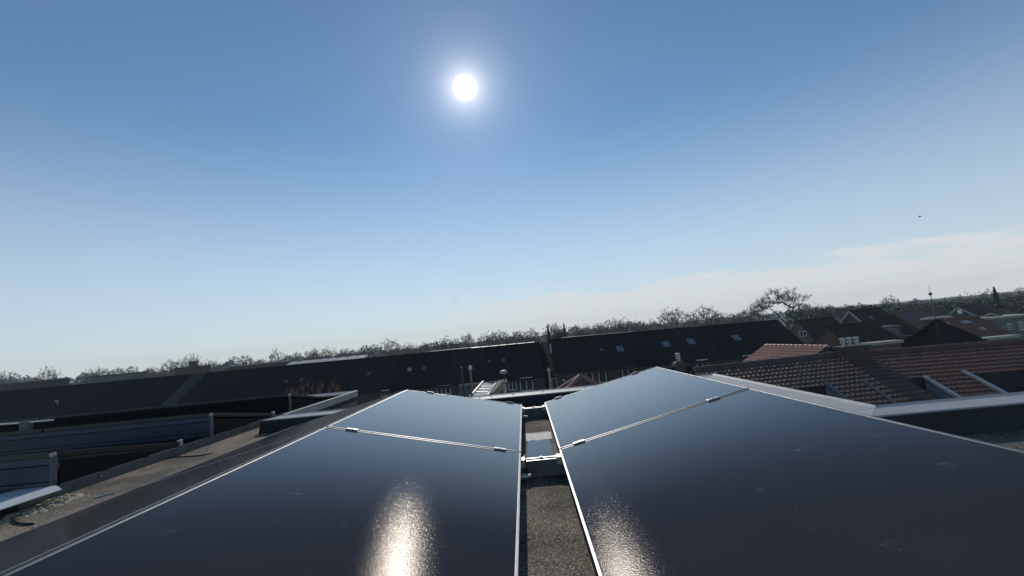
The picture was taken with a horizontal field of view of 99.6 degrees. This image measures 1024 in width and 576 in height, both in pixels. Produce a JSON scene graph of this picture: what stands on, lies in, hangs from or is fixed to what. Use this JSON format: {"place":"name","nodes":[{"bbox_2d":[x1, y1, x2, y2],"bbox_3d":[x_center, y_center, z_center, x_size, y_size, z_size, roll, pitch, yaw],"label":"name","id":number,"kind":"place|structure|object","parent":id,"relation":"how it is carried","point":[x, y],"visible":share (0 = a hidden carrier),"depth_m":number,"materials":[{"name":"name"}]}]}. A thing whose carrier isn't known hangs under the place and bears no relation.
{"place":"outdoors","nodes":[
{"label":"outdoors","id":0,"kind":"place"},
{"bbox_2d":[0,382,106,420],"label":"terraced house","id":1,"kind":"structure","parent":0,"point":[39,402],"depth_m":48.32,"materials":[{"name":"concrete"}]},
{"bbox_2d":[67,374,191,414],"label":"terraced house","id":2,"kind":"structure","parent":0,"point":[132,393],"depth_m":47.82,"materials":[{"name":"concrete"}]},
{"bbox_2d":[176,365,282,403],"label":"terraced house","id":3,"kind":"structure","parent":0,"point":[231,384],"depth_m":47.68,"materials":[{"name":"tile"}]},
{"bbox_2d":[261,362,319,395],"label":"terraced house","id":4,"kind":"structure","parent":0,"point":[286,378],"depth_m":47.66,"materials":[{"name":"tile"}]},
{"bbox_2d":[349,355,399,405],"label":"terraced house","id":5,"kind":"structure","parent":0,"point":[372,379],"depth_m":46.39,"materials":[{"name":"tile"}]},
{"bbox_2d":[387,350,451,394],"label":"terraced house","id":6,"kind":"structure","parent":0,"point":[425,371],"depth_m":46.53,"materials":[{"name":"tile"}]},
{"bbox_2d":[437,347,483,395],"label":"terraced house","id":7,"kind":"structure","parent":0,"point":[466,358],"depth_m":46.42,"materials":[{"name":"tile"}]},
{"bbox_2d":[500,370,507,392],"bbox_3d":[-0.132,3.334,11.711,0.207,2.208,0.207,-6,-6,1],"label":"flue pipe","id":8,"kind":"object","parent":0,"point":[504,381],"visible":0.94,"depth_m":11.75,"materials":[{"name":"grey metal"}]},
{"bbox_2d":[0,0,1023,383],"label":"sky","id":9,"kind":"structure","parent":0,"point":[218,181],"materials":[{"name":"blue"}]},
{"bbox_2d":[76,291,1023,383],"bbox_3d":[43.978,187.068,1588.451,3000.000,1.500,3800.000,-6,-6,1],"label":"ground","id":10,"kind":"structure","parent":0,"point":[949,298],"depth_m":1104.18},
{"bbox_2d":[0,371,24,383],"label":"bare tree","id":11,"kind":"object","parent":10,"relation":"on","point":[10,381],"visible":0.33,"depth_m":152.66,"materials":[{"name":"brown plant"}]},
{"bbox_2d":[0,377,70,390],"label":"flat hall","id":12,"kind":"structure","parent":10,"relation":"on","point":[36,384],"depth_m":91.06,"materials":[{"name":"grey metal"}]},
{"bbox_2d":[37,365,62,380],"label":"bare tree","id":13,"kind":"object","parent":10,"relation":"on","point":[52,375],"visible":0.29,"depth_m":141.47,"materials":[{"name":"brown plant"}]},
{"bbox_2d":[71,366,111,384],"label":"bare tree","id":14,"kind":"object","parent":10,"relation":"on","point":[87,379],"visible":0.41,"depth_m":140.01,"materials":[{"name":"brown plant"}]},
{"bbox_2d":[88,371,147,382],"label":"flat hall","id":15,"kind":"structure","parent":10,"relation":"on","point":[118,377],"depth_m":75.63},
{"bbox_2d":[156,358,187,376],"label":"bare tree","id":16,"kind":"object","parent":10,"relation":"on","point":[171,370],"visible":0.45,"depth_m":149.79,"materials":[{"name":"brown plant"}]},
{"bbox_2d":[161,373,204,405],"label":"terraced house","id":17,"kind":"structure","parent":10,"relation":"on","point":[177,395],"depth_m":47.70,"materials":[{"name":"grey tile"}]},
{"bbox_2d":[176,353,199,367],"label":"bare tree","id":18,"kind":"object","parent":10,"relation":"on","point":[186,365],"visible":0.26,"depth_m":150.81,"materials":[{"name":"brown plant"}]},
{"bbox_2d":[174,365,211,374],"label":"flat hall","id":19,"kind":"structure","parent":10,"relation":"on","point":[193,369],"depth_m":80.45,"materials":[{"name":"grey"}]},
{"bbox_2d":[223,354,253,369],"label":"bare tree","id":20,"kind":"object","parent":10,"relation":"on","point":[243,361],"visible":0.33,"depth_m":139.99,"materials":[{"name":"brown plant"}]},
{"bbox_2d":[226,360,287,369],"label":"flat hall","id":21,"kind":"structure","parent":10,"relation":"on","point":[259,365],"depth_m":80.19,"materials":[{"name":"grey brick"}]},
{"bbox_2d":[283,377,343,394],"bbox_3d":[-9.725,8.175,21.388,3.352,7.326,3.875,-3,-7,-22],"label":"bare tree","id":22,"kind":"object","parent":10,"relation":"on","point":[318,391],"visible":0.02,"depth_m":21.96,"materials":[{"name":"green plant"}]},
{"bbox_2d":[304,348,323,359],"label":"bare tree","id":23,"kind":"object","parent":10,"relation":"on","point":[315,354],"visible":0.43,"depth_m":149.63,"materials":[{"name":"brown plant"}]},
{"bbox_2d":[317,347,337,360],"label":"bare tree","id":24,"kind":"object","parent":10,"relation":"on","point":[327,355],"visible":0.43,"depth_m":149.95,"materials":[{"name":"brown plant"}]},
{"bbox_2d":[300,358,363,394],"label":"terraced house","id":25,"kind":"structure","parent":10,"relation":"on","point":[343,373],"depth_m":47.46,"materials":[{"name":"concrete"}]},
{"bbox_2d":[287,355,366,364],"bbox_3d":[-21.695,8.470,50.776,9.171,0.424,1.500,-6,-6,1],"label":"solar array","id":26,"kind":"object","parent":25,"relation":"on","point":[330,359],"visible":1,"depth_m":50.82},
{"bbox_2d":[356,344,381,357],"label":"bare tree","id":27,"kind":"object","parent":10,"relation":"on","point":[369,354],"visible":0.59,"depth_m":149.41,"materials":[{"name":"brown plant"}]},
{"bbox_2d":[379,338,404,355],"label":"bare tree","id":28,"kind":"object","parent":10,"relation":"on","point":[392,351],"visible":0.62,"depth_m":139.17,"materials":[{"name":"brown plant"}]},
{"bbox_2d":[413,342,432,352],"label":"bare tree","id":29,"kind":"object","parent":10,"relation":"on","point":[421,350],"visible":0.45,"depth_m":148.70,"materials":[{"name":"brown plant"}]},
{"bbox_2d":[432,336,458,350],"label":"bare tree","id":30,"kind":"object","parent":10,"relation":"on","point":[445,346],"visible":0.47,"depth_m":137.92,"materials":[{"name":"brown plant"}]},
{"bbox_2d":[460,333,475,347],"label":"bare tree","id":31,"kind":"object","parent":10,"relation":"on","point":[465,342],"visible":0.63,"depth_m":138.78,"materials":[{"name":"brown plant"}]},
{"bbox_2d":[458,381,501,396],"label":"garden house","id":32,"kind":"structure","parent":10,"relation":"on","point":[467,388],"depth_m":15.25,"materials":[{"name":"wood"}]},
{"bbox_2d":[469,381,494,396],"bbox_3d":[-0.861,3.227,13.848,0.572,0.253,3.006,-6,-6,3],"label":"solar collector","id":33,"kind":"object","parent":32,"relation":"on","point":[482,388],"visible":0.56,"depth_m":13.68,"materials":[{"name":"silver glass"}]},
{"bbox_2d":[488,380,502,394],"bbox_3d":[-0.477,3.266,14.046,0.360,0.304,2.598,-6,-7,5],"label":"tile edge","id":34,"kind":"object","parent":32,"relation":"on","point":[497,388],"visible":0.81,"depth_m":13.67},
{"bbox_2d":[477,331,504,346],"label":"bare tree","id":35,"kind":"object","parent":10,"relation":"on","point":[490,340],"visible":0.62,"depth_m":138.16,"materials":[{"name":"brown plant"}]},
{"bbox_2d":[492,329,512,344],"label":"bare tree","id":36,"kind":"object","parent":10,"relation":"on","point":[504,341],"visible":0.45,"depth_m":148.84,"materials":[{"name":"brown plant"}]},
{"bbox_2d":[0,373,1023,575],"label":"flat roof house","id":37,"kind":"structure","parent":10,"relation":"on","point":[553,541],"depth_m":2.45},
{"bbox_2d":[2,505,17,515],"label":"support block","id":38,"kind":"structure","parent":37,"relation":"on","point":[9,510],"depth_m":2.66,"materials":[{"name":"black rubber"}]},
{"bbox_2d":[0,486,61,509],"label":"metal sheet","id":39,"kind":"object","parent":38,"relation":"on","point":[13,498],"visible":1,"depth_m":2.73,"materials":[{"name":"metal"}]},
{"bbox_2d":[0,511,23,524],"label":"moss clump","id":40,"kind":"object","parent":37,"relation":"on","point":[6,519],"visible":0.88,"depth_m":2.54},
{"bbox_2d":[19,420,33,430],"bbox_3d":[-6.242,1.869,5.557,0.120,0.309,0.060,-6,-6,1],"label":"bar post","id":41,"kind":"object","parent":37,"relation":"on","point":[25,425],"visible":0.36,"depth_m":5.54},
{"bbox_2d":[17,506,47,517],"bbox_3d":[-2.924,1.354,2.628,0.164,0.028,0.172,-9,-7,28],"label":"moss clump","id":42,"kind":"object","parent":37,"relation":"on","point":[27,512],"visible":0.97,"depth_m":2.62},
{"bbox_2d":[18,492,89,511],"bbox_3d":[-2.980,1.379,2.811,0.241,0.030,0.318,-10,-8,35],"label":"moss clump","id":43,"kind":"object","parent":37,"relation":"on","point":[66,497],"visible":0.51,"depth_m":2.83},
{"bbox_2d":[38,499,70,508],"bbox_3d":[-2.914,1.364,2.737,0.137,0.030,0.224,-6,-6,1],"label":"moss clump","id":44,"kind":"object","parent":37,"relation":"on","point":[52,504],"visible":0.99,"depth_m":2.72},
{"bbox_2d":[0,400,323,515],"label":"array rail","id":45,"kind":"object","parent":37,"relation":"on","point":[71,486],"visible":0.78,"depth_m":3.56,"materials":[{"name":"metal"}]},
{"bbox_2d":[0,449,168,493],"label":"wind shield","id":46,"kind":"object","parent":45,"relation":"on","point":[28,473],"visible":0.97,"depth_m":2.94,"materials":[{"name":"metal"}]},
{"bbox_2d":[0,442,177,461],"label":"solar panel","id":47,"kind":"object","parent":46,"relation":"on","point":[67,453],"visible":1,"depth_m":3.22,"materials":[{"name":"black glass"}]},
{"bbox_2d":[0,413,266,455],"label":"wind shield","id":48,"kind":"object","parent":45,"relation":"on","point":[138,433],"visible":0.94,"depth_m":4.43,"materials":[{"name":"metal"}]},
{"bbox_2d":[0,429,43,436],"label":"solar panel","id":49,"kind":"object","parent":48,"relation":"on","point":[22,432],"visible":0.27,"depth_m":4.45,"materials":[{"name":"black glass"}]},
{"bbox_2d":[44,413,271,431],"bbox_3d":[-3.930,1.538,4.973,1.722,0.035,1.134,-6,-17,1],"label":"solar panel","id":50,"kind":"object","parent":48,"relation":"on","point":[237,415],"visible":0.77,"depth_m":4.44,"materials":[{"name":"black glass"}]},
{"bbox_2d":[0,394,322,432],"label":"wind shield","id":51,"kind":"object","parent":45,"relation":"on","point":[277,405],"visible":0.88,"depth_m":5.94,"materials":[{"name":"black metal"}]},
{"bbox_2d":[0,417,39,423],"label":"solar panel","id":52,"kind":"object","parent":51,"relation":"on","point":[20,420],"visible":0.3,"depth_m":5.97,"materials":[{"name":"black glass"}]},
{"bbox_2d":[40,406,163,419],"bbox_3d":[-5.623,1.876,6.491,1.722,0.035,1.134,-6,-17,1],"label":"solar panel","id":53,"kind":"object","parent":51,"relation":"on","point":[101,412],"visible":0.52,"depth_m":5.95,"materials":[{"name":"black glass"}]},
{"bbox_2d":[164,394,322,407],"bbox_3d":[-3.889,1.704,6.463,1.722,0.035,1.134,-6,-17,1],"label":"solar panel","id":54,"kind":"object","parent":51,"relation":"on","point":[249,398],"visible":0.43,"depth_m":5.92,"materials":[{"name":"black glass"}]},
{"bbox_2d":[522,405,548,419],"bbox_3d":[-0.354,1.237,4.136,3.600,0.101,0.140,-6,-6,1],"label":"cross rail","id":55,"kind":"object","parent":37,"relation":"on","point":[534,412],"visible":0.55,"depth_m":4.10,"materials":[{"name":"metal"}]},
{"bbox_2d":[137,391,402,487],"bbox_3d":[-1.612,1.095,3.359,1.134,0.035,1.722,-18,-7,0],"label":"solar panel","id":56,"kind":"object","parent":55,"relation":"on","point":[309,426],"visible":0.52,"depth_m":3.07,"materials":[{"name":"black glass"}]},
{"bbox_2d":[327,390,521,452],"bbox_3d":[-0.490,0.980,3.342,1.134,0.035,1.722,7,-6,2],"label":"solar panel","id":57,"kind":"object","parent":55,"relation":"on","point":[474,422],"visible":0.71,"depth_m":3.02,"materials":[{"name":"glass"},{"name":"aluminium"}]},
{"bbox_2d":[544,367,748,448],"bbox_3d":[0.834,0.851,3.312,1.134,0.035,1.722,-18,-7,0],"label":"solar panel","id":58,"kind":"object","parent":55,"relation":"on","point":[620,403],"visible":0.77,"depth_m":2.99,"materials":[{"name":"glass"},{"name":"aluminium"}]},
{"bbox_2d":[526,431,551,440],"bbox_3d":[0.207,1.140,3.331,0.200,0.003,0.278,-6,-6,1],"label":"rime patch","id":59,"kind":"object","parent":37,"relation":"on","point":[547,435],"visible":1,"depth_m":3.31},
{"bbox_2d":[527,439,553,457],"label":"puddle","id":60,"kind":"object","parent":37,"relation":"on","point":[538,448],"visible":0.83,"depth_m":2.95,"materials":[{"name":"liquid"}]},
{"bbox_2d":[520,454,566,481],"bbox_3d":[-0.400,1.046,2.415,3.600,0.101,0.140,-6,-6,1],"label":"cross rail","id":61,"kind":"object","parent":37,"relation":"on","point":[541,466],"visible":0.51,"depth_m":2.38,"materials":[{"name":"metal"}]},
{"bbox_2d":[0,428,320,575],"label":"solar panel","id":62,"kind":"object","parent":61,"relation":"on","point":[25,548],"visible":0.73,"depth_m":1.63,"materials":[{"name":"black glass"}]},
{"bbox_2d":[2,427,520,575],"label":"solar panel","id":63,"kind":"object","parent":61,"relation":"on","point":[326,501],"visible":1,"depth_m":1.38,"materials":[{"name":"black glass"}]},
{"bbox_2d":[559,388,1023,575],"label":"solar panel","id":64,"kind":"object","parent":61,"relation":"on","point":[750,482],"visible":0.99,"depth_m":1.23,"materials":[{"name":"glass"},{"name":"aluminium"}]},
{"bbox_2d":[1,292,1023,384],"bbox_3d":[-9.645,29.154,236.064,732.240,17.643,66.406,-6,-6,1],"label":"wood","id":65,"kind":"object","parent":10,"relation":"on","point":[476,344],"visible":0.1,"depth_m":223.25,"materials":[{"name":"plant"}]},
{"bbox_2d":[482,342,545,392],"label":"terraced house","id":66,"kind":"structure","parent":10,"relation":"on","point":[521,364],"depth_m":46.02,"materials":[{"name":"concrete"}]},
{"bbox_2d":[520,377,532,390],"bbox_3d":[1.472,9.757,43.954,1.296,1.325,0.021,-6,-6,1],"label":"window","id":67,"kind":"structure","parent":66,"relation":"in","point":[524,385],"depth_m":43.93,"materials":[{"name":"white paint"}]},
{"bbox_2d":[507,330,531,344],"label":"bare tree","id":68,"kind":"object","parent":10,"relation":"on","point":[513,338],"visible":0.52,"depth_m":147.96,"materials":[{"name":"brown plant"}]},
{"bbox_2d":[519,328,545,343],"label":"bare tree","id":69,"kind":"object","parent":10,"relation":"on","point":[534,339],"visible":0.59,"depth_m":143.03,"materials":[{"name":"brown plant"}]},
{"bbox_2d":[541,322,568,341],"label":"bare tree","id":70,"kind":"object","parent":10,"relation":"on","point":[552,329],"visible":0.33,"depth_m":148.31,"materials":[{"name":"grey plant"}]},
{"bbox_2d":[551,327,569,337],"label":"evergreen tree","id":71,"kind":"object","parent":10,"relation":"on","point":[561,333],"visible":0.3,"depth_m":122.17,"materials":[{"name":"green plant"}]},
{"bbox_2d":[567,325,582,336],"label":"bare tree","id":72,"kind":"object","parent":10,"relation":"on","point":[576,330],"visible":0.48,"depth_m":148.06,"materials":[{"name":"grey plant"}]},
{"bbox_2d":[558,374,599,387],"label":"garden house","id":73,"kind":"structure","parent":10,"relation":"on","point":[580,380],"depth_m":19.25,"materials":[{"name":"brown tile"}]},
{"bbox_2d":[589,323,609,334],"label":"bare tree","id":74,"kind":"object","parent":10,"relation":"on","point":[594,329],"visible":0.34,"depth_m":157.36,"materials":[{"name":"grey plant"}]},
{"bbox_2d":[600,318,623,333],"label":"bare tree","id":75,"kind":"object","parent":10,"relation":"on","point":[612,327],"visible":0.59,"depth_m":157.87,"materials":[{"name":"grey plant"}]},
{"bbox_2d":[611,317,640,332],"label":"bare tree","id":76,"kind":"object","parent":10,"relation":"on","point":[628,325],"visible":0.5,"depth_m":157.69,"materials":[{"name":"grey plant"}]},
{"bbox_2d":[629,320,648,331],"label":"bare tree","id":77,"kind":"object","parent":10,"relation":"on","point":[641,326],"visible":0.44,"depth_m":157.21,"materials":[{"name":"grey plant"}]},
{"bbox_2d":[641,365,695,373],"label":"tiled house","id":78,"kind":"structure","parent":10,"relation":"on","point":[688,367],"depth_m":25.29,"materials":[{"name":"tile"}]},
{"bbox_2d":[672,353,686,371],"bbox_3d":[9.957,6.078,25.224,0.600,4.548,0.600,-6,-6,1],"label":"chimney stack","id":79,"kind":"object","parent":78,"relation":"on","point":[679,365],"visible":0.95,"depth_m":25.12,"materials":[{"name":"grey brick"}]},
{"bbox_2d":[657,307,690,328],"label":"bare tree","id":80,"kind":"object","parent":10,"relation":"on","point":[674,321],"visible":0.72,"depth_m":127.55,"materials":[{"name":"grey plant"}]},
{"bbox_2d":[650,326,726,366],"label":"terraced house","id":81,"kind":"structure","parent":10,"relation":"on","point":[691,345],"depth_m":46.21,"materials":[{"name":"tile"}]},
{"bbox_2d":[692,304,723,326],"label":"bare tree","id":82,"kind":"object","parent":10,"relation":"on","point":[706,321],"visible":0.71,"depth_m":127.50,"materials":[{"name":"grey plant"}]},
{"bbox_2d":[696,322,773,366],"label":"terraced house","id":83,"kind":"structure","parent":10,"relation":"on","point":[736,342],"depth_m":46.43,"materials":[{"name":"tile"}]},
{"bbox_2d":[732,302,782,321],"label":"bare tree","id":84,"kind":"object","parent":10,"relation":"on","point":[743,313],"visible":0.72,"depth_m":97.25,"materials":[{"name":"grey plant"}]},
{"bbox_2d":[753,286,813,327],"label":"bare tree","id":85,"kind":"object","parent":10,"relation":"on","point":[778,295],"visible":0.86,"depth_m":90.14,"materials":[{"name":"brown plant"}]},
{"bbox_2d":[744,344,834,361],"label":"tiled house","id":86,"kind":"structure","parent":10,"relation":"on","point":[768,351],"depth_m":27.63,"materials":[{"name":"red tile"}]},
{"bbox_2d":[828,310,847,322],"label":"village house","id":87,"kind":"structure","parent":10,"relation":"on","point":[837,316],"depth_m":64.20,"materials":[{"name":"grey tile"}]},
{"bbox_2d":[839,307,914,339],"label":"village house","id":88,"kind":"structure","parent":10,"relation":"on","point":[881,316],"depth_m":57.44,"materials":[{"name":"red tile"}]},
{"bbox_2d":[859,340,903,349],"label":"flat hall","id":89,"kind":"structure","parent":10,"relation":"on","point":[885,344],"depth_m":34.88,"materials":[{"name":"grey brick"}]},
{"bbox_2d":[879,294,901,312],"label":"bare tree","id":90,"kind":"object","parent":10,"relation":"on","point":[887,301],"visible":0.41,"depth_m":146.31,"materials":[{"name":"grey plant"}]},
{"bbox_2d":[882,325,902,338],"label":"flat hall","id":91,"kind":"structure","parent":10,"relation":"on","point":[895,330],"depth_m":45.67,"materials":[{"name":"grey"}]},
{"bbox_2d":[785,297,1023,329],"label":"shrubbery","id":92,"kind":"object","parent":10,"relation":"on","point":[818,313],"visible":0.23,"depth_m":70.77,"materials":[{"name":"green plant"}]},
{"bbox_2d":[891,306,956,332],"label":"village house","id":93,"kind":"structure","parent":10,"relation":"on","point":[910,320],"depth_m":55.62,"materials":[{"name":"brown tile"}]},
{"bbox_2d":[920,315,952,326],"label":"flat hall","id":94,"kind":"structure","parent":10,"relation":"on","point":[927,321],"depth_m":48.64,"materials":[{"name":"grey brick"}]},
{"bbox_2d":[862,338,1023,403],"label":"tiled house","id":95,"kind":"structure","parent":10,"relation":"on","point":[952,370],"depth_m":19.55,"materials":[{"name":"clay roof tiles"},{"name":"brown brick"}]},
{"bbox_2d":[948,302,994,316],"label":"village house","id":96,"kind":"structure","parent":10,"relation":"on","point":[976,309],"depth_m":55.53,"materials":[{"name":"grey tile"}]},
{"bbox_2d":[943,315,1021,338],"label":"village house","id":97,"kind":"structure","parent":10,"relation":"on","point":[977,325],"depth_m":43.47,"materials":[{"name":"red tile"}]},
{"bbox_2d":[992,286,1004,309],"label":"conifer","id":98,"kind":"object","parent":10,"relation":"on","point":[995,295],"visible":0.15,"depth_m":73.00,"materials":[{"name":"green plant"}]},
{"bbox_2d":[982,308,1017,316],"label":"village house","id":99,"kind":"structure","parent":10,"relation":"on","point":[998,312],"depth_m":52.81,"materials":[{"name":"grey tile"}]},
{"bbox_2d":[981,335,1021,340],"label":"flat hall","id":100,"kind":"structure","parent":10,"relation":"on","point":[999,337],"depth_m":36.52,"materials":[{"name":"grey brick"}]},
{"bbox_2d":[980,314,1023,337],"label":"flat hall","id":101,"kind":"structure","parent":10,"relation":"on","point":[1014,323],"depth_m":48.37,"materials":[{"name":"white paint"}]},
{"bbox_2d":[998,291,1023,312],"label":"evergreen tree","id":102,"kind":"object","parent":10,"relation":"on","point":[1008,297],"visible":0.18,"depth_m":82.68,"materials":[{"name":"green plant"}]},
{"bbox_2d":[540,335,607,388],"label":"terraced house","id":103,"kind":"structure","parent":0,"point":[567,358],"depth_m":46.19,"materials":[{"name":"tile"}]},
{"bbox_2d":[595,330,670,382],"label":"terraced house","id":104,"kind":"structure","parent":0,"point":[624,354],"depth_m":45.80,"materials":[{"name":"tile"}]},
{"bbox_2d":[753,319,804,344],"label":"terraced house","id":105,"kind":"structure","parent":0,"point":[776,331],"depth_m":47.00,"materials":[{"name":"tile"}]},
{"bbox_2d":[689,352,937,404],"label":"tiled house","id":106,"kind":"structure","parent":0,"point":[832,374],"depth_m":19.74,"materials":[{"name":"clay roof tiles"},{"name":"brown brick"}]},
{"bbox_2d":[832,336,870,361],"bbox_3d":[16.515,3.432,20.912,1.240,2.114,0.840,-6,-6,1],"label":"chimney stack","id":107,"kind":"object","parent":106,"relation":"on","point":[849,352],"visible":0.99,"depth_m":20.62,"materials":[{"name":"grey brick"}]},
{"bbox_2d":[790,316,838,344],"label":"village house","id":108,"kind":"structure","parent":0,"point":[807,331],"depth_m":59.79,"materials":[{"name":"red tile"}]},
{"bbox_2d":[810,321,901,348],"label":"village house","id":109,"kind":"structure","parent":0,"point":[866,331],"depth_m":45.84,"materials":[{"name":"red tile"}]},
{"bbox_2d":[901,319,988,347],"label":"village house","id":110,"kind":"structure","parent":0,"point":[937,332],"depth_m":38.56,"materials":[{"name":"tile"}]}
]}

